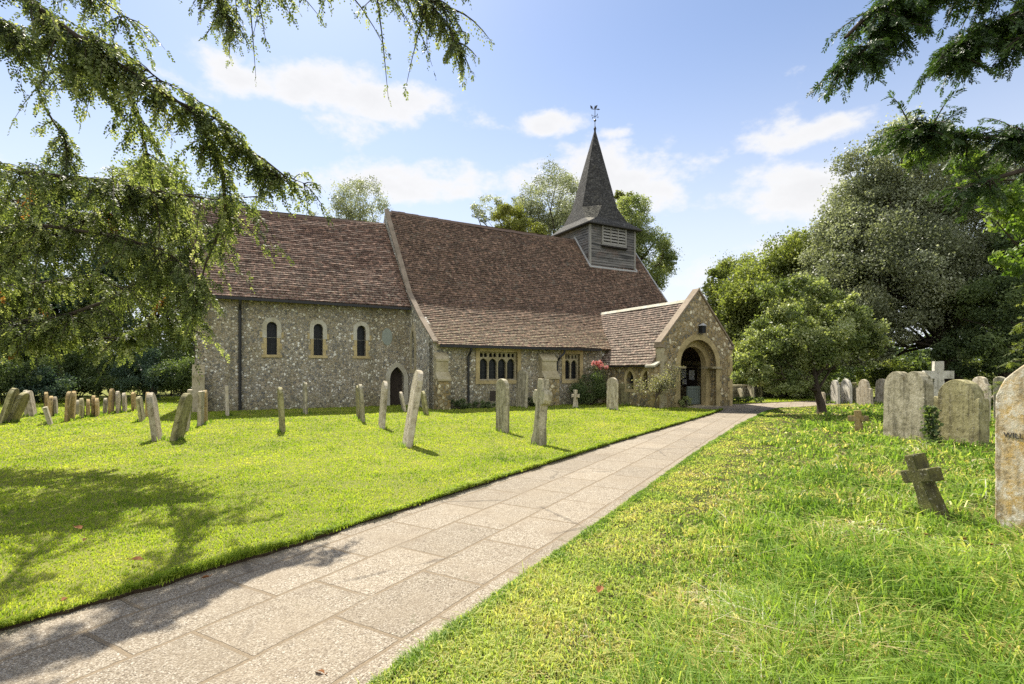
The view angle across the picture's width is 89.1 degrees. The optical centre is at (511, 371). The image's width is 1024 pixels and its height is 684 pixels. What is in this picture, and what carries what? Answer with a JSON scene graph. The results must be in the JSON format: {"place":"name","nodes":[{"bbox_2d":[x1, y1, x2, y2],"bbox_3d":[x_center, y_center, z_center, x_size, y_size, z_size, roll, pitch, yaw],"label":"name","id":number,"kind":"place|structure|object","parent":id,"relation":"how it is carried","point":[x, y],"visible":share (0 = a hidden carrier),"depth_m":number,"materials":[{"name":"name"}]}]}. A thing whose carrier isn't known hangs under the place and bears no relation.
{"place":"outdoors","nodes":[
{"label":"outdoors","id":0,"kind":"place"},
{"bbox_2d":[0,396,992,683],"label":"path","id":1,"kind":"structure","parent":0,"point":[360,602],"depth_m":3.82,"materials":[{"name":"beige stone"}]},
{"bbox_2d":[678,395,692,407],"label":"doorway plant","id":2,"kind":"object","parent":1,"relation":"on","point":[681,402],"visible":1,"depth_m":23.41,"materials":[{"name":"green plant"}]},
{"bbox_2d":[0,384,1023,630],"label":"lawn","id":3,"kind":"structure","parent":0,"point":[66,566],"depth_m":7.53,"materials":[{"name":"plant"}]},
{"bbox_2d":[0,388,18,423],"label":"headstone","id":4,"kind":"object","parent":3,"relation":"on","point":[12,394],"visible":0.75,"depth_m":16.23,"materials":[{"name":"grey stone"}]},
{"bbox_2d":[7,392,29,421],"bbox_3d":[-15.905,1.238,16.722,0.120,1.214,0.571,19,-13,-18],"label":"headstone","id":5,"kind":"object","parent":3,"relation":"on","point":[21,401],"visible":0.73,"depth_m":16.64,"materials":[{"name":"grey stone"}]},
{"bbox_2d":[0,348,47,403],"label":"shrub","id":6,"kind":"object","parent":3,"relation":"on","point":[16,372],"visible":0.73,"depth_m":25.72,"materials":[{"name":"green plant"}]},
{"bbox_2d":[26,391,36,415],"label":"headstone","id":7,"kind":"object","parent":3,"relation":"on","point":[31,407],"visible":0.59,"depth_m":18.74,"materials":[{"name":"stone"}]},
{"bbox_2d":[0,169,71,360],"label":"broadleaf tree","id":8,"kind":"object","parent":3,"relation":"on","point":[16,314],"visible":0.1,"depth_m":30.44,"materials":[{"name":"green plant"}]},
{"bbox_2d":[3,364,80,402],"bbox_3d":[-24.428,0.620,26.833,3.706,2.107,3.078,0,0,-40],"label":"shrub","id":9,"kind":"object","parent":3,"relation":"on","point":[53,386],"visible":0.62,"depth_m":26.60,"materials":[{"name":"green plant"}]},
{"bbox_2d":[44,392,48,408],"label":"headstone","id":10,"kind":"object","parent":3,"relation":"on","point":[46,401],"visible":0.61,"depth_m":19.61,"materials":[{"name":"stone"}]},
{"bbox_2d":[42,406,52,424],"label":"headstone","id":11,"kind":"object","parent":3,"relation":"on","point":[47,415],"visible":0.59,"depth_m":15.76,"materials":[{"name":"grey stone"}]},
{"bbox_2d":[49,396,52,415],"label":"headstone","id":12,"kind":"object","parent":3,"relation":"on","point":[51,405],"visible":0.59,"depth_m":18.70,"materials":[{"name":"stone"}]},
{"bbox_2d":[53,397,57,415],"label":"headstone","id":13,"kind":"object","parent":3,"relation":"on","point":[55,405],"visible":0.68,"depth_m":18.91,"materials":[{"name":"stone"}]},
{"bbox_2d":[20,346,91,376],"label":"shrub","id":14,"kind":"object","parent":3,"relation":"on","point":[25,358],"visible":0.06,"depth_m":33.60,"materials":[{"name":"green plant"}]},
{"bbox_2d":[64,391,72,421],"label":"headstone","id":15,"kind":"object","parent":3,"relation":"on","point":[68,405],"visible":0.74,"depth_m":16.77,"materials":[{"name":"stone"}]},
{"bbox_2d":[36,343,106,400],"bbox_3d":[-24.496,-0.085,29.071,3.901,3.508,2.900,0,0,0],"label":"shrub","id":16,"kind":"object","parent":3,"relation":"on","point":[70,365],"visible":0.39,"depth_m":28.56,"materials":[{"name":"green plant"}]},
{"bbox_2d":[71,391,76,419],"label":"headstone","id":17,"kind":"object","parent":3,"relation":"on","point":[73,406],"visible":0.72,"depth_m":17.15,"materials":[{"name":"stone"}]},
{"bbox_2d":[0,157,153,393],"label":"broadleaf tree","id":18,"kind":"object","parent":3,"relation":"on","point":[57,310],"visible":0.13,"depth_m":34.66,"materials":[{"name":"green plant"}]},
{"bbox_2d":[79,398,84,417],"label":"headstone","id":19,"kind":"object","parent":3,"relation":"on","point":[81,408],"visible":0.71,"depth_m":17.88,"materials":[{"name":"grey stone"}]},
{"bbox_2d":[91,395,95,415],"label":"headstone","id":20,"kind":"object","parent":3,"relation":"on","point":[93,397],"visible":0.56,"depth_m":18.69,"materials":[{"name":"stone"}]},
{"bbox_2d":[58,344,130,396],"bbox_3d":[-26.984,-0.396,33.914,4.248,4.118,3.181,0,0,-10],"label":"shrub","id":21,"kind":"object","parent":3,"relation":"on","point":[85,367],"visible":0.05,"depth_m":33.39,"materials":[{"name":"green plant"}]},
{"bbox_2d":[95,398,99,416],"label":"headstone","id":22,"kind":"object","parent":3,"relation":"on","point":[97,407],"visible":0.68,"depth_m":18.70,"materials":[{"name":"stone"}]},
{"bbox_2d":[103,398,107,413],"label":"headstone","id":23,"kind":"object","parent":3,"relation":"on","point":[105,404],"visible":0.68,"depth_m":19.81,"materials":[{"name":"grey stone"}]},
{"bbox_2d":[75,356,147,396],"bbox_3d":[-22.382,0.346,29.028,3.413,2.652,3.106,0,0,40],"label":"shrub","id":24,"kind":"object","parent":3,"relation":"on","point":[107,380],"visible":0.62,"depth_m":28.52,"materials":[{"name":"green plant"}]},
{"bbox_2d":[108,389,114,413],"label":"headstone","id":25,"kind":"object","parent":3,"relation":"on","point":[111,399],"visible":0.73,"depth_m":19.80,"materials":[{"name":"stone"}]},
{"bbox_2d":[115,391,120,412],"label":"headstone","id":26,"kind":"object","parent":3,"relation":"on","point":[118,401],"visible":0.69,"depth_m":20.07,"materials":[{"name":"stone"}]},
{"bbox_2d":[122,393,126,411],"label":"headstone","id":27,"kind":"object","parent":3,"relation":"on","point":[124,402],"visible":0.67,"depth_m":20.57,"materials":[{"name":"stone"}]},
{"bbox_2d":[101,339,154,395],"bbox_3d":[-24.816,-0.382,33.985,4.053,4.105,3.055,0,0,0],"label":"shrub","id":28,"kind":"object","parent":3,"relation":"on","point":[129,391],"visible":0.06,"depth_m":33.67,"materials":[{"name":"green plant"}]},
{"bbox_2d":[58,148,205,392],"bbox_3d":[-25.575,-7.253,37.699,11.290,18.006,10.401,0,0,0],"label":"broadleaf tree","id":29,"kind":"object","parent":3,"relation":"on","point":[184,181],"visible":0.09,"depth_m":36.28,"materials":[{"name":"green plant"}]},
{"bbox_2d":[131,392,136,410],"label":"headstone","id":30,"kind":"object","parent":3,"relation":"on","point":[133,401],"visible":0.69,"depth_m":21.10,"materials":[{"name":"stone"}]},
{"bbox_2d":[136,396,145,421],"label":"headstone","id":31,"kind":"object","parent":3,"relation":"on","point":[140,409],"visible":0.75,"depth_m":16.74,"materials":[{"name":"grey stone"}]},
{"bbox_2d":[106,346,181,399],"bbox_3d":[-20.207,0.059,28.892,3.788,3.222,3.164,0,0,0],"label":"shrub","id":32,"kind":"object","parent":3,"relation":"on","point":[146,368],"visible":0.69,"depth_m":28.33,"materials":[{"name":"green plant"}]},
{"bbox_2d":[146,392,162,441],"bbox_3d":[-8.387,1.150,12.204,0.120,1.354,0.570,-8,4,-24],"label":"headstone","id":33,"kind":"object","parent":3,"relation":"on","point":[153,415],"visible":0.7,"depth_m":11.98,"materials":[{"name":"stone"}]},
{"bbox_2d":[143,336,189,395],"bbox_3d":[-22.470,-0.336,34.087,3.967,4.018,3.176,0,0,22],"label":"shrub","id":34,"kind":"object","parent":3,"relation":"on","point":[171,353],"visible":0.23,"depth_m":33.80,"materials":[{"name":"green plant"}]},
{"bbox_2d":[150,352,194,396],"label":"shrub","id":35,"kind":"object","parent":3,"relation":"on","point":[182,383],"visible":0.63,"depth_m":28.26,"materials":[{"name":"green plant"}]},
{"bbox_2d":[169,393,192,441],"bbox_3d":[-7.816,1.162,12.280,0.120,1.342,0.571,11,-6,-13],"label":"headstone","id":36,"kind":"object","parent":3,"relation":"on","point":[181,418],"visible":0.72,"depth_m":12.12,"materials":[{"name":"grey stone"}]},
{"bbox_2d":[186,389,191,430],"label":"headstone","id":37,"kind":"object","parent":3,"relation":"on","point":[189,391],"visible":0.33,"depth_m":14.14,"materials":[{"name":"stone"}]},
{"bbox_2d":[197,391,204,425],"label":"headstone","id":38,"kind":"object","parent":3,"relation":"on","point":[200,409],"visible":0.73,"depth_m":15.46,"materials":[{"name":"stone"}]},
{"bbox_2d":[203,390,207,422],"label":"headstone","id":39,"kind":"object","parent":3,"relation":"on","point":[206,407],"visible":0.44,"depth_m":16.09,"materials":[{"name":"stone"}]},
{"bbox_2d":[171,188,255,359],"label":"broadleaf tree","id":40,"kind":"object","parent":3,"relation":"on","point":[189,241],"depth_m":42.29,"materials":[{"name":"green plant"}]},
{"bbox_2d":[224,385,228,415],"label":"headstone","id":41,"kind":"object","parent":3,"relation":"on","point":[226,400],"visible":0.71,"depth_m":18.67,"materials":[{"name":"stone"}]},
{"bbox_2d":[0,0,494,390],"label":"yew tree","id":42,"kind":"object","parent":3,"relation":"on","point":[92,64],"visible":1,"depth_m":8.54,"materials":[{"name":"green plant"}]},
{"bbox_2d":[277,387,285,432],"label":"headstone","id":43,"kind":"object","parent":3,"relation":"on","point":[280,399],"visible":0.78,"depth_m":13.74,"materials":[{"name":"grey stone"}]},
{"bbox_2d":[302,382,307,414],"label":"headstone","id":44,"kind":"object","parent":3,"relation":"on","point":[305,399],"visible":0.73,"depth_m":19.58,"materials":[{"name":"grey stone"}]},
{"bbox_2d":[310,174,389,221],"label":"thin tree","id":45,"kind":"object","parent":3,"relation":"on","point":[349,210],"visible":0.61,"depth_m":50.95,"materials":[{"name":"green plant"}]},
{"bbox_2d":[356,385,359,418],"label":"headstone","id":46,"kind":"object","parent":3,"relation":"on","point":[357,407],"visible":0.48,"depth_m":17.64,"materials":[{"name":"grey stone"}]},
{"bbox_2d":[358,384,364,421],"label":"headstone","id":47,"kind":"object","parent":3,"relation":"on","point":[361,403],"visible":0.77,"depth_m":16.55,"materials":[{"name":"grey stone"}]},
{"bbox_2d":[378,381,387,428],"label":"headstone","id":48,"kind":"object","parent":3,"relation":"on","point":[383,404],"visible":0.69,"depth_m":14.59,"materials":[{"name":"stone"}]},
{"bbox_2d":[399,392,405,411],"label":"headstone","id":49,"kind":"object","parent":3,"relation":"on","point":[402,401],"visible":0.67,"depth_m":20.80,"materials":[{"name":"stone"}]},
{"bbox_2d":[402,370,422,447],"bbox_3d":[-2.159,0.889,11.266,0.120,1.882,0.671,10,-2,-21],"label":"headstone","id":50,"kind":"object","parent":3,"relation":"on","point":[412,410],"visible":0.77,"depth_m":10.99,"materials":[{"name":"stone"}]},
{"bbox_2d":[421,391,428,414],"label":"headstone","id":51,"kind":"object","parent":3,"relation":"on","point":[424,402],"visible":0.66,"depth_m":19.36,"materials":[{"name":"grey stone"}]},
{"bbox_2d":[451,397,471,408],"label":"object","id":52,"kind":"object","parent":3,"relation":"on","point":[458,402],"depth_m":22.33,"materials":[{"name":"green plant"}]},
{"bbox_2d":[472,399,495,407],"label":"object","id":53,"kind":"object","parent":3,"relation":"on","point":[487,404],"depth_m":22.86,"materials":[{"name":"green plant"}]},
{"bbox_2d":[496,379,509,432],"bbox_3d":[-0.253,0.998,13.863,0.120,1.641,0.584,0,0,-29],"label":"headstone","id":54,"kind":"object","parent":3,"relation":"on","point":[502,405],"visible":0.78,"depth_m":13.73,"materials":[{"name":"grey stone"}]},
{"bbox_2d":[489,202,548,234],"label":"yellow tree","id":55,"kind":"object","parent":3,"relation":"on","point":[519,223],"visible":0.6,"depth_m":43.21,"materials":[{"name":"green plant"}]},
{"bbox_2d":[516,370,527,407],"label":"headstone","id":56,"kind":"object","parent":3,"relation":"on","point":[522,389],"visible":0.81,"depth_m":23.34,"materials":[{"name":"grey stone"}]},
{"bbox_2d":[470,155,578,235],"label":"ash tree","id":57,"kind":"object","parent":3,"relation":"on","point":[554,221],"visible":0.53,"depth_m":47.01,"materials":[{"name":"green plant"}]},
{"bbox_2d":[531,378,551,445],"bbox_3d":[0.638,0.952,11.486,0.200,1.607,0.504,5,-1,-29],"label":"stone cross","id":58,"kind":"object","parent":3,"relation":"on","point":[542,396],"visible":0.83,"depth_m":11.38,"materials":[{"name":"grey stone"}]},
{"bbox_2d":[571,390,579,407],"bbox_3d":[2.822,1.273,23.111,0.362,0.952,0.120,0,0,35],"label":"stone cross","id":59,"kind":"object","parent":3,"relation":"on","point":[575,395],"visible":0.72,"depth_m":23.04,"materials":[{"name":"stone"}]},
{"bbox_2d":[567,360,609,404],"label":"rose bush","id":60,"kind":"object","parent":3,"relation":"on","point":[593,396],"visible":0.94,"depth_m":24.84,"materials":[{"name":"green plant"}]},
{"bbox_2d":[607,378,618,409],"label":"headstone","id":61,"kind":"object","parent":3,"relation":"on","point":[612,392],"visible":0.79,"depth_m":21.80,"materials":[{"name":"stone"}]},
{"bbox_2d":[614,190,633,206],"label":"yellow tree","id":62,"kind":"object","parent":3,"relation":"on","point":[618,193],"visible":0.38,"depth_m":47.84,"materials":[{"name":"green plant"}]},
{"bbox_2d":[619,383,632,404],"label":"headstone","id":63,"kind":"object","parent":3,"relation":"on","point":[624,397],"visible":0.65,"depth_m":25.21,"materials":[{"name":"stone"}]},
{"bbox_2d":[616,192,684,291],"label":"dark tree","id":64,"kind":"object","parent":3,"relation":"on","point":[661,266],"visible":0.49,"depth_m":44.01,"materials":[{"name":"green plant"}]},
{"bbox_2d":[631,363,684,408],"bbox_3d":[6.339,0.549,22.311,2.731,2.203,1.288,0,0,0],"label":"rose tree","id":65,"kind":"object","parent":3,"relation":"on","point":[662,382],"visible":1,"depth_m":22.18,"materials":[{"name":"green plant"}]},
{"bbox_2d":[700,249,761,384],"bbox_3d":[16.692,-3.561,37.761,6.729,10.621,6.987,0,0,0],"label":"hazel tree","id":66,"kind":"object","parent":3,"relation":"on","point":[721,269],"visible":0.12,"depth_m":37.43,"materials":[{"name":"green plant"}]},
{"bbox_2d":[735,388,743,397],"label":"headstone","id":67,"kind":"object","parent":3,"relation":"on","point":[739,393],"visible":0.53,"depth_m":30.89,"materials":[{"name":"grey stone"}]},
{"bbox_2d":[747,384,753,397],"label":"headstone","id":68,"kind":"object","parent":3,"relation":"on","point":[750,389],"visible":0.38,"depth_m":31.32,"materials":[{"name":"grey stone"}]},
{"bbox_2d":[733,383,857,397],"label":"boundary wall","id":69,"kind":"structure","parent":3,"relation":"on","point":[743,387],"depth_m":32.39,"materials":[{"name":"stone"}]},
{"bbox_2d":[761,366,831,398],"bbox_3d":[16.998,0.554,31.079,3.950,2.242,4.011,0,0,37],"label":"shrub","id":70,"kind":"object","parent":3,"relation":"on","point":[808,392],"visible":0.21,"depth_m":30.44,"materials":[{"name":"green plant"}]},
{"bbox_2d":[712,224,887,397],"bbox_3d":[18.969,-3.810,33.964,11.237,11.126,8.948,0,0,0],"label":"broad tree","id":71,"kind":"object","parent":3,"relation":"on","point":[742,307],"visible":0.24,"depth_m":32.92,"materials":[{"name":"green plant"}]},
{"bbox_2d":[851,357,914,392],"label":"shrub","id":72,"kind":"object","parent":3,"relation":"on","point":[872,377],"visible":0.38,"depth_m":32.63,"materials":[{"name":"green plant"}]},
{"bbox_2d":[0,0,1023,359],"label":"sky","id":73,"kind":"structure","parent":0,"point":[705,112],"materials":[{"name":"blue"}]},
{"bbox_2d":[355,398,1023,683],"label":"lawn","id":74,"kind":"structure","parent":0,"point":[696,501],"depth_m":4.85,"materials":[{"name":"plant"}]},
{"bbox_2d":[728,271,894,413],"bbox_3d":[11.176,-1.034,19.906,5.685,5.567,4.134,0,0,0],"label":"tree","id":75,"kind":"object","parent":74,"relation":"on","point":[776,340],"visible":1,"depth_m":19.27,"materials":[{"name":"green plant"}]},
{"bbox_2d":[830,380,839,403],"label":"headstone","id":76,"kind":"object","parent":74,"relation":"on","point":[835,390],"visible":0.74,"depth_m":26.71,"materials":[{"name":"white stone"}]},
{"bbox_2d":[840,379,851,403],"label":"headstone","id":77,"kind":"object","parent":74,"relation":"on","point":[846,389],"visible":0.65,"depth_m":26.73,"materials":[{"name":"white stone"}]},
{"bbox_2d":[848,410,868,431],"bbox_3d":[9.331,1.392,14.000,0.130,0.720,0.465,4,-6,-40],"label":"stone cross","id":78,"kind":"object","parent":74,"relation":"on","point":[857,418],"visible":0.83,"depth_m":13.96,"materials":[{"name":"beige stone"}]},
{"bbox_2d":[856,379,873,405],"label":"headstone","id":79,"kind":"object","parent":74,"relation":"on","point":[864,392],"visible":0.76,"depth_m":24.75,"materials":[{"name":"stone"}]},
{"bbox_2d":[875,379,884,402],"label":"headstone","id":80,"kind":"object","parent":74,"relation":"on","point":[879,390],"visible":0.48,"depth_m":26.87,"materials":[{"name":"stone"}]},
{"bbox_2d":[787,102,1023,382],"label":"silvery tree","id":81,"kind":"object","parent":74,"relation":"on","point":[929,259],"visible":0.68,"depth_m":27.61,"materials":[{"name":"green plant"}]},
{"bbox_2d":[883,371,933,441],"bbox_3d":[9.446,0.905,12.421,0.260,1.838,1.052,1,0,-11],"label":"headstone","id":82,"kind":"object","parent":74,"relation":"on","point":[908,396],"visible":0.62,"depth_m":12.31,"materials":[{"name":"grey stone"}]},
{"bbox_2d":[806,0,1023,223],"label":"yew tree","id":83,"kind":"object","parent":74,"relation":"on","point":[960,53],"visible":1,"depth_m":4.95,"materials":[{"name":"green plant"}]},
{"bbox_2d":[900,453,950,520],"bbox_3d":[4.603,1.335,5.762,0.150,0.859,0.426,-9,-13,-2],"label":"stone cross","id":84,"kind":"object","parent":74,"relation":"on","point":[921,475],"visible":0.79,"depth_m":5.71,"materials":[{"name":"grey stone"}]},
{"bbox_2d":[919,405,943,444],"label":"ivy","id":85,"kind":"object","parent":74,"relation":"on","point":[931,422],"visible":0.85,"depth_m":11.21,"materials":[{"name":"green plant"}]},
{"bbox_2d":[922,361,953,395],"bbox_3d":[13.108,0.685,16.000,1.100,2.029,0.880,0,0,20],"label":"marble cross","id":86,"kind":"object","parent":74,"relation":"on","point":[938,374],"visible":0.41,"depth_m":15.91,"materials":[{"name":"white stone"}]},
{"bbox_2d":[933,379,989,444],"bbox_3d":[10.174,0.996,11.802,0.260,1.656,1.071,1,0,-9],"label":"headstone","id":87,"kind":"object","parent":74,"relation":"on","point":[963,405],"visible":0.75,"depth_m":11.61,"materials":[{"name":"grey stone"}]},
{"bbox_2d":[900,146,1023,278],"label":"maple sapling","id":88,"kind":"object","parent":74,"relation":"on","point":[1013,267],"visible":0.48,"depth_m":8.07,"materials":[{"name":"green plant"}]},
{"bbox_2d":[925,221,1023,380],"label":"evergreen tree","id":89,"kind":"object","parent":74,"relation":"on","point":[996,290],"visible":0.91,"depth_m":24.78,"materials":[{"name":"green plant"}]},
{"bbox_2d":[962,353,998,397],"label":"shrub","id":90,"kind":"object","parent":74,"relation":"on","point":[990,380],"visible":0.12,"depth_m":30.49,"materials":[{"name":"green plant"}]},
{"bbox_2d":[972,376,990,418],"bbox_3d":[14.387,0.981,16.002,0.120,1.685,0.600,2,0,-7],"label":"headstone","id":91,"kind":"object","parent":74,"relation":"on","point":[982,383],"visible":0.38,"depth_m":15.81,"materials":[{"name":"stone"}]},
{"bbox_2d":[993,376,1005,419],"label":"headstone","id":92,"kind":"object","parent":74,"relation":"on","point":[998,379],"visible":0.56,"depth_m":16.37,"materials":[{"name":"grey stone"}]},
{"bbox_2d":[983,284,1023,396],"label":"conifer tree","id":93,"kind":"object","parent":74,"relation":"on","point":[1009,363],"visible":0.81,"depth_m":12.39,"materials":[{"name":"green plant"}]},
{"bbox_2d":[994,365,1023,532],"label":"headstone","id":94,"kind":"object","parent":74,"relation":"on","point":[1009,461],"visible":0.84,"depth_m":5.14,"materials":[{"name":"beige stone"}]},
{"label":"ground","id":95,"kind":"structure","parent":0,"visible":0},
{"bbox_2d":[187,105,733,412],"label":"church","id":96,"kind":"structure","parent":95,"relation":"on","point":[450,309],"depth_m":24.86,"materials":[{"name":"grey stone"}]},
{"bbox_2d":[260,317,283,357],"bbox_3d":[-10.295,-1.475,22.273,0.920,1.710,0.340,0,0,-29],"label":"window","id":97,"kind":"structure","parent":96,"relation":"in","point":[268,332],"depth_m":22.29,"materials":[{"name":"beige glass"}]},
{"bbox_2d":[307,319,328,357],"bbox_3d":[-8.658,-1.475,23.186,0.910,1.710,0.340,0,0,-29],"label":"window","id":98,"kind":"structure","parent":96,"relation":"in","point":[315,334],"depth_m":23.20,"materials":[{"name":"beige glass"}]},
{"bbox_2d":[351,321,370,358],"bbox_3d":[-7.013,-1.475,24.104,0.920,1.710,0.340,0,0,-29],"label":"window","id":99,"kind":"structure","parent":96,"relation":"in","point":[358,331],"depth_m":24.11,"materials":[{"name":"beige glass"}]},
{"bbox_2d":[385,362,407,405],"bbox_3d":[-5.575,0.610,24.954,1.100,2.180,0.415,0,0,-29],"label":"door","id":100,"kind":"structure","parent":96,"relation":"in","point":[393,377],"depth_m":25.01,"materials":[{"name":"beige stone"}]},
{"bbox_2d":[410,323,415,372],"bbox_3d":[-4.663,-1.150,24.539,0.050,2.400,0.850,0,0,-29],"label":"window","id":101,"kind":"structure","parent":96,"relation":"in","point":[413,327],"depth_m":24.55,"materials":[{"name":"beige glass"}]},
{"bbox_2d":[476,348,520,383],"bbox_3d":[-0.673,-0.290,23.923,2.339,1.660,0.355,0,0,-29],"label":"window","id":102,"kind":"structure","parent":96,"relation":"in","point":[492,364],"depth_m":23.96,"materials":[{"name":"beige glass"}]},
{"bbox_2d":[562,350,582,382],"bbox_3d":[2.924,-0.270,25.930,1.280,1.660,0.355,0,0,-29],"label":"window","id":103,"kind":"structure","parent":96,"relation":"in","point":[570,361],"depth_m":26.00,"materials":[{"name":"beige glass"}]},
{"bbox_2d":[624,367,635,391],"bbox_3d":[5.764,0.350,24.947,0.295,1.220,0.800,0,0,-29],"label":"window","id":104,"kind":"structure","parent":96,"relation":"in","point":[633,377],"depth_m":24.89,"materials":[{"name":"beige stone"}]},
{"bbox_2d":[640,367,647,392],"bbox_3d":[6.300,0.350,23.987,0.295,1.220,0.800,0,0,-29],"label":"window","id":105,"kind":"structure","parent":96,"relation":"in","point":[645,369],"depth_m":24.13,"materials":[{"name":"beige stone"}]},
{"bbox_2d":[139,321,1022,385],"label":"distant wood","id":106,"kind":"object","parent":95,"relation":"on","point":[918,358],"visible":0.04,"depth_m":51.83,"materials":[{"name":"green plant"}]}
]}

